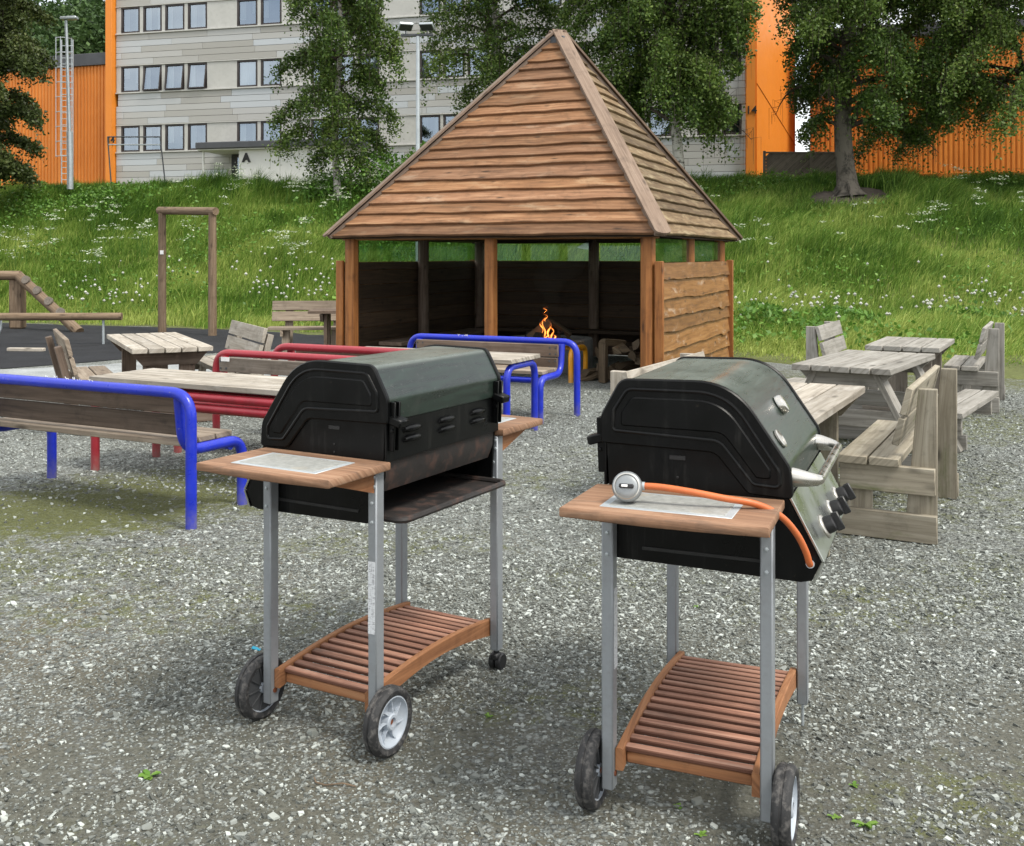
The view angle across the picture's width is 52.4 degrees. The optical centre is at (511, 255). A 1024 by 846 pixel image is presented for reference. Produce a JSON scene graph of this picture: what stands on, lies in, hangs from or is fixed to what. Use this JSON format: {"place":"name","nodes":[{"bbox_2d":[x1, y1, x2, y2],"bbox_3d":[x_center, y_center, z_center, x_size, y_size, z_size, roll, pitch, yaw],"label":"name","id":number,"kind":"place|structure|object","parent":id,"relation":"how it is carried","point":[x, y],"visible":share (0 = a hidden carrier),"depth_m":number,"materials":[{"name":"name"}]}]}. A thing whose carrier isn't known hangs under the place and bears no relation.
{"place":"outdoors","nodes":[
{"label":"outdoors","id":0,"kind":"place"},
{"bbox_2d":[0,358,287,377],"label":"path","id":1,"kind":"structure","parent":0,"point":[50,371],"depth_m":14.04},
{"bbox_2d":[308,308,335,344],"bbox_3d":[-2.419,1.175,15.550,1.156,0.750,0.800,0,0,-3],"label":"plank table","id":2,"kind":"object","parent":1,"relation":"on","point":[325,315],"visible":0.26,"depth_m":15.30,"materials":[{"name":"brown wood"}]},
{"bbox_2d":[0,323,1023,845],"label":"ground","id":3,"kind":"structure","parent":0,"point":[92,761],"depth_m":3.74,"materials":[{"name":"grey gravel"}]},
{"bbox_2d":[45,329,112,435],"bbox_3d":[-3.970,1.133,9.612,0.551,0.848,1.490,0,0,-27],"label":"plank bench","id":4,"kind":"object","parent":3,"relation":"on","point":[62,358],"visible":0.48,"depth_m":9.52,"materials":[{"name":"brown wood"}]},
{"bbox_2d":[0,374,246,529],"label":"pipe bench","id":5,"kind":"object","parent":3,"relation":"on","point":[178,427],"visible":0.99,"depth_m":6.35,"materials":[{"name":"blue paint"}]},
{"bbox_2d":[138,769,160,779],"bbox_3d":[-1.078,1.542,3.093,0.070,0.012,0.058,0,0,0],"label":"ground weed","id":6,"kind":"object","parent":3,"relation":"on","point":[145,774],"visible":1,"depth_m":3.10,"materials":[{"name":"green plant"}]},
{"bbox_2d":[107,332,212,421],"bbox_3d":[-3.521,1.190,10.301,0.820,0.720,2.013,0,0,-27],"label":"plank table","id":7,"kind":"object","parent":3,"relation":"on","point":[163,350],"visible":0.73,"depth_m":9.68,"materials":[{"name":"grey wood"}]},
{"bbox_2d":[0,323,323,367],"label":"play surface","id":8,"kind":"object","parent":3,"relation":"on","point":[86,345],"visible":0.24,"depth_m":18.97,"materials":[{"name":"black rubber"}]},
{"bbox_2d":[7,347,45,350],"bbox_3d":[-7.876,1.520,16.878,0.620,0.060,0.100,0,0,6],"label":"plank offcut","id":9,"kind":"object","parent":8,"relation":"on","point":[23,349],"visible":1,"depth_m":16.83,"materials":[{"name":"grey wood"}]},
{"bbox_2d":[0,271,83,331],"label":"log trestle","id":10,"kind":"object","parent":8,"relation":"on","point":[20,283],"visible":0.93,"depth_m":21.91,"materials":[{"name":"brown wood"}]},
{"bbox_2d":[0,313,122,343],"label":"balance beam","id":11,"kind":"structure","parent":8,"relation":"on","point":[103,317],"depth_m":18.08,"materials":[{"name":"brown wood"}]},
{"bbox_2d":[156,207,218,335],"bbox_3d":[-6.446,0.276,20.630,1.796,2.548,0.162,0,0,36],"label":"log gate frame","id":12,"kind":"object","parent":8,"relation":"on","point":[210,212],"visible":0.95,"depth_m":20.36,"materials":[{"name":"brown wood"}]},
{"bbox_2d":[89,368,286,470],"bbox_3d":[-2.111,1.210,7.385,1.820,0.681,0.642,0,0,27],"label":"pipe table","id":13,"kind":"object","parent":3,"relation":"on","point":[235,389],"visible":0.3,"depth_m":7.20,"materials":[{"name":"red paint"}]},
{"bbox_2d":[195,320,273,415],"bbox_3d":[-2.922,1.133,10.817,0.551,0.848,1.490,0,0,-27],"label":"plank bench","id":14,"kind":"object","parent":3,"relation":"on","point":[238,330],"visible":0.38,"depth_m":10.77,"materials":[{"name":"grey wood"}]},
{"bbox_2d":[174,349,354,452],"bbox_3d":[-1.799,1.167,8.117,1.934,0.767,0.644,0,0,27],"label":"pipe bench","id":15,"kind":"object","parent":3,"relation":"on","point":[225,361],"visible":0.15,"depth_m":8.45,"materials":[{"name":"red paint"}]},
{"bbox_2d":[267,301,335,351],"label":"plank bench","id":16,"kind":"object","parent":3,"relation":"on","point":[285,312],"visible":0.53,"depth_m":16.37,"materials":[{"name":"grey wood"}]},
{"bbox_2d":[314,777,355,786],"bbox_3d":[-0.526,1.544,3.046,0.141,0.008,0.031,0,0,21],"label":"twig","id":17,"kind":"object","parent":3,"relation":"on","point":[333,783],"visible":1,"depth_m":3.04,"materials":[{"name":"brown wood"}]},
{"bbox_2d":[271,343,406,375],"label":"pipe bench","id":18,"kind":"object","parent":3,"relation":"on","point":[327,349],"visible":0.11,"depth_m":8.68,"materials":[{"name":"red paint"}]},
{"bbox_2d":[197,344,542,757],"bbox_3d":[-0.475,0.945,3.713,0.692,1.210,1.346,0,0,30],"label":"gas grill","id":19,"kind":"object","parent":3,"relation":"on","point":[400,439],"visible":1,"depth_m":3.45,"materials":[{"name":"black metal"}]},
{"bbox_2d":[365,346,539,430],"bbox_3d":[-0.701,1.210,9.362,1.820,0.681,0.642,0,0,25],"label":"pipe table","id":20,"kind":"object","parent":3,"relation":"on","point":[514,361],"visible":0.4,"depth_m":9.07,"materials":[{"name":"blue paint"}]},
{"bbox_2d":[407,333,579,418],"bbox_3d":[-0.340,1.172,10.212,1.934,0.756,0.644,0,0,25],"label":"pipe bench","id":21,"kind":"object","parent":3,"relation":"on","point":[544,348],"visible":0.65,"depth_m":10.12,"materials":[{"name":"blue paint"}]},
{"bbox_2d":[322,29,742,367],"bbox_3d":[0.509,-0.776,14.357,4.527,4.653,4.528,0,0,23],"label":"barbecue hut","id":22,"kind":"object","parent":3,"relation":"on","point":[550,137],"visible":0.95,"depth_m":13.39,"materials":[{"name":"brown wood"}]},
{"bbox_2d":[477,340,587,382],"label":"pipe bench","id":23,"kind":"object","parent":3,"relation":"on","point":[582,347],"visible":0.35,"depth_m":12.96,"materials":[{"name":"yellow paint"}]},
{"bbox_2d":[512,335,592,373],"bbox_3d":[0.506,1.337,14.300,1.210,0.425,1.210,0,0,0],"label":"fire ring","id":24,"kind":"object","parent":3,"relation":"on","point":[588,343],"visible":0.15,"depth_m":14.00,"materials":[{"name":"concrete"}]},
{"bbox_2d":[524,318,571,337],"bbox_3d":[0.491,0.976,14.313,0.663,0.576,0.508,0,0,-13],"label":"campfire","id":25,"kind":"object","parent":24,"relation":"on","point":[553,326],"visible":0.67,"depth_m":14.24,"materials":[{"name":"brown wood"}]},
{"bbox_2d":[573,371,597,380],"bbox_3d":[0.965,1.496,12.954,0.409,0.207,0.181,0,0,-10],"label":"firewood log","id":26,"kind":"object","parent":3,"relation":"on","point":[593,376],"visible":0.46,"depth_m":12.88,"materials":[{"name":"brown wood"}]},
{"bbox_2d":[580,368,596,376],"bbox_3d":[1.037,1.453,13.011,0.381,0.104,0.159,0,0,-43],"label":"firewood log","id":27,"kind":"object","parent":26,"relation":"on","point":[586,372],"visible":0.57,"depth_m":12.88,"materials":[{"name":"brown wood"}]},
{"bbox_2d":[598,342,607,382],"bbox_3d":[1.092,1.300,12.684,0.124,0.480,0.126,0,0,20],"label":"wooden post","id":28,"kind":"object","parent":3,"relation":"on","point":[603,362],"visible":1,"depth_m":12.65,"materials":[{"name":"wood"}]},
{"bbox_2d":[607,351,704,484],"bbox_3d":[1.183,1.129,6.995,0.565,0.841,1.560,0,0,28],"label":"plank bench","id":29,"kind":"object","parent":3,"relation":"on","point":[616,377],"visible":0.1,"depth_m":6.52,"materials":[{"name":"grey wood"}]},
{"bbox_2d":[694,830,706,836],"bbox_3d":[0.507,1.545,2.785,0.037,0.006,0.026,0,0,-42],"label":"ground weed","id":30,"kind":"object","parent":3,"relation":"on","point":[702,833],"visible":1,"depth_m":2.79,"materials":[{"name":"green plant"}]},
{"bbox_2d":[559,356,855,845],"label":"gas grill","id":31,"kind":"object","parent":3,"relation":"on","point":[744,427],"visible":1,"depth_m":2.88,"materials":[{"name":"black metal"}]},
{"bbox_2d":[612,471,814,567],"bbox_3d":[0.528,0.691,2.694,0.537,0.261,0.100,0,0,0],"label":"gas regulator","id":32,"kind":"object","parent":31,"relation":"attached to","point":[628,486],"visible":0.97,"depth_m":2.68,"materials":[{"name":"orange plastic"}]},
{"bbox_2d":[789,382,864,556],"bbox_3d":[1.559,1.190,6.089,0.820,0.720,1.632,0,0,28],"label":"plank table","id":33,"kind":"object","parent":3,"relation":"on","point":[827,405],"visible":0.2,"depth_m":6.42,"materials":[{"name":"grey wood"}]},
{"bbox_2d":[827,814,841,818],"bbox_3d":[0.889,1.545,2.870,0.033,0.007,0.026,0,0,-26],"label":"ground weed","id":34,"kind":"object","parent":3,"relation":"on","point":[834,816],"visible":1,"depth_m":2.87,"materials":[{"name":"green plant"}]},
{"bbox_2d":[805,320,878,408],"bbox_3d":[3.474,1.129,10.937,0.565,0.841,1.140,0,0,28],"label":"plank bench","id":35,"kind":"object","parent":3,"relation":"on","point":[827,332],"visible":0.28,"depth_m":10.64,"materials":[{"name":"grey wood"}]},
{"bbox_2d":[851,819,877,828],"bbox_3d":[0.959,1.541,2.832,0.066,0.015,0.049,0,0,33],"label":"ground weed","id":36,"kind":"object","parent":3,"relation":"on","point":[869,824],"visible":1,"depth_m":2.83,"materials":[{"name":"green plant"}]},
{"bbox_2d":[787,350,998,465],"bbox_3d":[2.768,1.179,8.116,1.660,0.758,1.431,0,0,34],"label":"picnic table","id":37,"kind":"object","parent":3,"relation":"on","point":[873,369],"visible":0.48,"depth_m":7.71,"materials":[{"name":"grey wood"}]},
{"bbox_2d":[836,365,958,544],"bbox_3d":[2.321,1.129,6.256,0.565,0.841,1.380,0,0,28],"label":"plank bench","id":38,"kind":"object","parent":3,"relation":"on","point":[922,430],"visible":0.92,"depth_m":5.71,"materials":[{"name":"beige wood"}]},
{"bbox_2d":[862,336,954,410],"bbox_3d":[3.860,1.190,10.060,0.760,0.720,1.205,0,0,29],"label":"plank table","id":39,"kind":"object","parent":3,"relation":"on","point":[938,347],"visible":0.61,"depth_m":9.86,"materials":[{"name":"grey wood"}]},
{"bbox_2d":[943,321,1004,412],"bbox_3d":[4.806,1.129,10.863,0.565,0.841,1.240,0,0,28],"label":"plank bench","id":40,"kind":"object","parent":3,"relation":"on","point":[977,371],"visible":0.73,"depth_m":10.35,"materials":[{"name":"grey wood"}]},
{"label":"firewood log","id":41,"kind":"object","parent":3,"relation":"on","visible":0},
{"bbox_2d":[618,365,629,370],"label":"firewood log","id":42,"kind":"object","parent":41,"relation":"on","point":[625,368],"visible":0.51,"depth_m":12.84,"materials":[{"name":"wood"}]},
{"bbox_2d":[615,360,639,369],"bbox_3d":[1.447,1.384,12.959,0.388,0.168,0.089,0,0,-38],"label":"firewood log","id":43,"kind":"object","parent":42,"relation":"on","point":[630,363],"visible":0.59,"depth_m":12.94,"materials":[{"name":"brown wood"}]},
{"bbox_2d":[635,357,639,364],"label":"firewood log","id":44,"kind":"object","parent":43,"relation":"on","point":[637,360],"visible":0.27,"depth_m":12.66,"materials":[{"name":"brown wood"}]},
{"bbox_2d":[627,346,635,361],"bbox_3d":[1.468,1.201,12.787,0.099,0.160,0.390,0,0,4],"label":"firewood log","id":45,"kind":"object","parent":44,"relation":"on","point":[631,354],"visible":0.86,"depth_m":12.60,"materials":[{"name":"brown wood"}]},
{"bbox_2d":[612,345,622,354],"bbox_3d":[1.345,1.160,12.891,0.123,0.103,0.381,0,0,20],"label":"firewood log","id":46,"kind":"object","parent":45,"relation":"on","point":[615,349],"visible":0.51,"depth_m":12.72,"materials":[{"name":"brown wood"}]},
{"bbox_2d":[599,339,626,345],"bbox_3d":[1.253,1.076,12.957,0.386,0.117,0.129,0,0,-41],"label":"firewood log","id":47,"kind":"object","parent":46,"relation":"on","point":[613,342],"visible":0.84,"depth_m":12.89,"materials":[{"name":"brown wood"}]},
{"bbox_2d":[617,343,629,352],"bbox_3d":[1.369,1.130,12.866,0.158,0.100,0.382,0,0,0],"label":"firewood log","id":48,"kind":"object","parent":46,"relation":"on","point":[623,348],"visible":1,"depth_m":12.68,"materials":[{"name":"brown wood"}]},
{"bbox_2d":[0,162,1023,378],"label":"grass bank","id":49,"kind":"structure","parent":0,"point":[1016,371],"depth_m":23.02,"materials":[{"name":"plant"}]},
{"bbox_2d":[0,0,59,190],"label":"broadleaf tree","id":50,"kind":"object","parent":49,"relation":"on","point":[26,58],"visible":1,"depth_m":31.50,"materials":[{"name":"green plant"}]},
{"bbox_2d":[60,16,77,188],"bbox_3d":[-14.293,-4.941,33.600,0.522,5.582,0.240,0,0,0],"label":"lamp post","id":51,"kind":"object","parent":49,"relation":"on","point":[69,133],"visible":1,"depth_m":33.55,"materials":[{"name":"metal"}]},
{"bbox_2d":[107,136,165,183],"bbox_3d":[-12.967,-3.141,36.000,2.080,1.990,0.048,0,0,0],"label":"carpet rack","id":52,"kind":"object","parent":49,"relation":"on","point":[160,144],"visible":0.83,"depth_m":35.98,"materials":[{"name":"metal"}]},
{"bbox_2d":[262,0,413,200],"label":"birch tree","id":53,"kind":"object","parent":49,"relation":"on","point":[321,54],"visible":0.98,"depth_m":32.17,"materials":[{"name":"green plant"}]},
{"bbox_2d":[398,22,434,260],"bbox_3d":[-2.300,-2.041,24.940,0.896,7.074,0.339,0,0,0],"label":"floodlight post","id":54,"kind":"object","parent":49,"relation":"on","point":[423,26],"visible":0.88,"depth_m":24.96,"materials":[{"name":"metal"}]},
{"bbox_2d":[115,0,745,183],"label":"apartment building","id":55,"kind":"structure","parent":49,"relation":"on","point":[194,90],"depth_m":49.34,"materials":[{"name":"grey concrete"}]},
{"bbox_2d":[105,0,121,182],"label":"facade fin","id":56,"kind":"object","parent":55,"relation":"attached to","point":[111,100],"visible":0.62,"depth_m":50.73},
{"bbox_2d":[121,126,139,151],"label":"window","id":57,"kind":"structure","parent":55,"relation":"in","point":[125,130],"depth_m":50.88,"materials":[{"name":"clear glass"}]},
{"bbox_2d":[121,66,139,91],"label":"window","id":58,"kind":"structure","parent":55,"relation":"in","point":[125,71],"depth_m":50.88,"materials":[{"name":"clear glass"}]},
{"bbox_2d":[121,6,139,32],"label":"window","id":59,"kind":"structure","parent":55,"relation":"in","point":[125,12],"depth_m":50.88,"materials":[{"name":"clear glass"}]},
{"bbox_2d":[142,65,161,90],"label":"window","id":60,"kind":"structure","parent":55,"relation":"in","point":[146,86],"depth_m":50.53,"materials":[{"name":"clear glass"}]},
{"bbox_2d":[143,125,161,150],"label":"window","id":61,"kind":"structure","parent":55,"relation":"in","point":[147,129],"depth_m":50.58,"materials":[{"name":"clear glass"}]},
{"bbox_2d":[143,5,161,31],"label":"window","id":62,"kind":"structure","parent":55,"relation":"in","point":[147,10],"depth_m":50.57,"materials":[{"name":"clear glass"}]},
{"bbox_2d":[165,124,183,150],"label":"window","id":63,"kind":"structure","parent":55,"relation":"in","point":[169,129],"depth_m":50.26,"materials":[{"name":"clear glass"}]},
{"bbox_2d":[164,63,184,89],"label":"window","id":64,"kind":"structure","parent":55,"relation":"in","point":[169,68],"depth_m":50.25,"materials":[{"name":"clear glass"}]},
{"bbox_2d":[165,3,183,30],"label":"window","id":65,"kind":"structure","parent":55,"relation":"in","point":[168,8],"depth_m":50.28,"materials":[{"name":"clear glass"}]},
{"bbox_2d":[187,62,206,88],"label":"window","id":66,"kind":"structure","parent":55,"relation":"in","point":[191,66],"depth_m":49.90,"materials":[{"name":"clear glass"}]},
{"bbox_2d":[188,123,206,149],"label":"window","id":67,"kind":"structure","parent":55,"relation":"in","point":[192,128],"depth_m":49.95,"materials":[{"name":"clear glass"}]},
{"bbox_2d":[188,2,206,28],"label":"window","id":68,"kind":"structure","parent":55,"relation":"in","point":[192,7],"depth_m":49.95,"materials":[{"name":"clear glass"}]},
{"bbox_2d":[235,155,238,177],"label":"door","id":69,"kind":"structure","parent":55,"relation":"in","point":[236,156],"depth_m":49.19,"materials":[{"name":"black glass"}]},
{"bbox_2d":[237,60,256,86],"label":"window","id":70,"kind":"structure","parent":55,"relation":"in","point":[246,69],"depth_m":49.31,"materials":[{"name":"clear glass"}]},
{"bbox_2d":[237,0,256,25],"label":"window","id":71,"kind":"structure","parent":55,"relation":"in","point":[241,4],"depth_m":49.29,"materials":[{"name":"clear glass"}]},
{"bbox_2d":[237,121,257,140],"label":"window","id":72,"kind":"structure","parent":55,"relation":"in","point":[241,126],"depth_m":49.30,"materials":[{"name":"clear glass"}]},
{"bbox_2d":[261,121,281,139],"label":"window","id":73,"kind":"structure","parent":55,"relation":"in","point":[264,125],"depth_m":49.06,"materials":[{"name":"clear glass"}]},
{"bbox_2d":[261,58,281,85],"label":"window","id":74,"kind":"structure","parent":55,"relation":"in","point":[264,62],"depth_m":49.06,"materials":[{"name":"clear glass"}]},
{"bbox_2d":[261,0,281,24],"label":"window","id":75,"kind":"structure","parent":55,"relation":"in","point":[264,3],"depth_m":48.98,"materials":[{"name":"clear glass"}]},
{"bbox_2d":[311,119,330,138],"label":"window","id":76,"kind":"structure","parent":55,"relation":"in","point":[312,119],"depth_m":48.32,"materials":[{"name":"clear glass"}]},
{"bbox_2d":[358,117,378,144],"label":"window","id":77,"kind":"structure","parent":55,"relation":"in","point":[364,120],"depth_m":47.74,"materials":[{"name":"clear glass"}]},
{"bbox_2d":[358,53,378,74],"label":"window","id":78,"kind":"structure","parent":55,"relation":"in","point":[376,67],"depth_m":47.71,"materials":[{"name":"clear glass"}]},
{"bbox_2d":[420,115,439,142],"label":"window","id":79,"kind":"structure","parent":55,"relation":"in","point":[423,118],"depth_m":46.98,"materials":[{"name":"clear glass"}]},
{"bbox_2d":[420,50,439,78],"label":"window","id":80,"kind":"structure","parent":55,"relation":"in","point":[422,64],"depth_m":46.98,"materials":[{"name":"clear glass"}]},
{"bbox_2d":[420,1,439,14],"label":"window","id":81,"kind":"structure","parent":55,"relation":"in","point":[421,3],"depth_m":46.98,"materials":[{"name":"grey glass"}]},
{"bbox_2d":[443,114,455,126],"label":"window","id":82,"kind":"structure","parent":55,"relation":"in","point":[446,118],"depth_m":46.72,"materials":[{"name":"grey glass"}]},
{"bbox_2d":[443,50,463,77],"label":"window","id":83,"kind":"structure","parent":55,"relation":"in","point":[447,73],"depth_m":46.69,"materials":[{"name":"grey glass"}]},
{"bbox_2d":[468,48,488,76],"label":"window","id":84,"kind":"structure","parent":55,"relation":"in","point":[471,73],"depth_m":46.53,"materials":[{"name":"grey glass"}]},
{"bbox_2d":[515,45,533,54],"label":"window","id":85,"kind":"structure","parent":55,"relation":"in","point":[531,46],"depth_m":45.83,"materials":[{"name":"grey glass"}]},
{"bbox_2d":[649,107,670,136],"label":"window","id":86,"kind":"structure","parent":55,"relation":"in","point":[653,129],"depth_m":44.40,"materials":[{"name":"grey glass"}]},
{"bbox_2d":[722,40,740,64],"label":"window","id":87,"kind":"structure","parent":55,"relation":"in","point":[723,49],"depth_m":43.58,"materials":[{"name":"grey glass"}]},
{"bbox_2d":[723,104,740,134],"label":"window","id":88,"kind":"structure","parent":55,"relation":"in","point":[739,108],"depth_m":43.60,"materials":[{"name":"grey glass"}]},
{"bbox_2d":[746,15,756,174],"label":"facade fin","id":89,"kind":"object","parent":55,"relation":"attached to","point":[751,110],"visible":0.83,"depth_m":43.01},
{"bbox_2d":[415,0,584,122],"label":"birch tree","id":90,"kind":"object","parent":49,"relation":"on","point":[492,63],"visible":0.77,"depth_m":34.95,"materials":[{"name":"green plant"}]},
{"bbox_2d":[0,140,1023,357],"bbox_3d":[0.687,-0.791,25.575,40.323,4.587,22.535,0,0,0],"label":"bank weeds","id":91,"kind":"object","parent":49,"relation":"on","point":[856,328],"visible":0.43,"depth_m":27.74,"materials":[{"name":"green plant"}]},
{"bbox_2d":[0,161,1023,277],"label":"cow parsley","id":92,"kind":"object","parent":49,"relation":"on","point":[305,180],"visible":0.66,"depth_m":28.83,"materials":[{"name":"white plant"}]},
{"bbox_2d":[60,251,1023,334],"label":"dandelion clocks","id":93,"kind":"object","parent":49,"relation":"on","point":[751,299],"visible":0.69,"depth_m":24.05,"materials":[{"name":"white plant"}]},
{"bbox_2d":[554,0,770,170],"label":"birch tree","id":94,"kind":"object","parent":49,"relation":"on","point":[678,71],"visible":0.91,"depth_m":30.73,"materials":[{"name":"green plant"}]},
{"bbox_2d":[740,0,795,174],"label":"stair tower","id":95,"kind":"structure","parent":49,"relation":"on","point":[776,133],"depth_m":44.69,"materials":[{"name":"orange metal"}]},
{"bbox_2d":[763,151,835,176],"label":"wall","id":96,"kind":"structure","parent":49,"relation":"on","point":[781,162],"depth_m":38.99,"materials":[{"name":"grey concrete"}]},
{"bbox_2d":[804,187,891,208],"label":"bare soil","id":97,"kind":"structure","parent":49,"relation":"on","point":[824,195],"depth_m":32.26,"materials":[{"name":"brown soil"}]},
{"bbox_2d":[766,0,1023,198],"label":"birch tree","id":98,"kind":"object","parent":49,"relation":"on","point":[887,51],"visible":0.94,"depth_m":32.03,"materials":[{"name":"green plant"}]},
{"bbox_2d":[810,19,1023,178],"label":"sports hall","id":99,"kind":"structure","parent":49,"relation":"on","point":[959,153],"depth_m":43.98,"materials":[{"name":"orange wood"}]},
{"bbox_2d":[853,0,1023,172],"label":"birch tree","id":100,"kind":"object","parent":49,"relation":"on","point":[941,45],"visible":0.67,"depth_m":31.50,"materials":[{"name":"green plant"}]},
{"bbox_2d":[39,0,1023,151],"label":"sky","id":101,"kind":"structure","parent":0,"point":[798,147],"materials":[{"name":"white"}]},
{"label":"firewood log","id":102,"kind":"object","parent":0,"visible":0},
{"bbox_2d":[608,361,618,370],"bbox_3d":[1.274,1.377,12.960,0.136,0.102,0.383,0,0,20],"label":"firewood log","id":103,"kind":"object","parent":102,"relation":"on","point":[611,367],"visible":0.43,"depth_m":12.80,"materials":[{"name":"brown wood"}]},
{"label":"firewood log","id":104,"kind":"object","parent":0,"visible":0},
{"bbox_2d":[632,339,639,351],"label":"firewood log","id":105,"kind":"object","parent":104,"relation":"on","point":[636,345],"visible":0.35,"depth_m":12.69,"materials":[{"name":"brown wood"}]},
{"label":"hill","id":106,"kind":"structure","parent":0,"visible":0},
{"bbox_2d":[0,36,104,185],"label":"sports hall","id":107,"kind":"structure","parent":106,"relation":"on","point":[87,86],"depth_m":51.73,"materials":[{"name":"orange metal"}]},
{"bbox_2d":[9,0,104,55],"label":"forest","id":108,"kind":"object","parent":106,"relation":"on","point":[86,31],"visible":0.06,"depth_m":91.15,"materials":[{"name":"green plant"}]}
]}

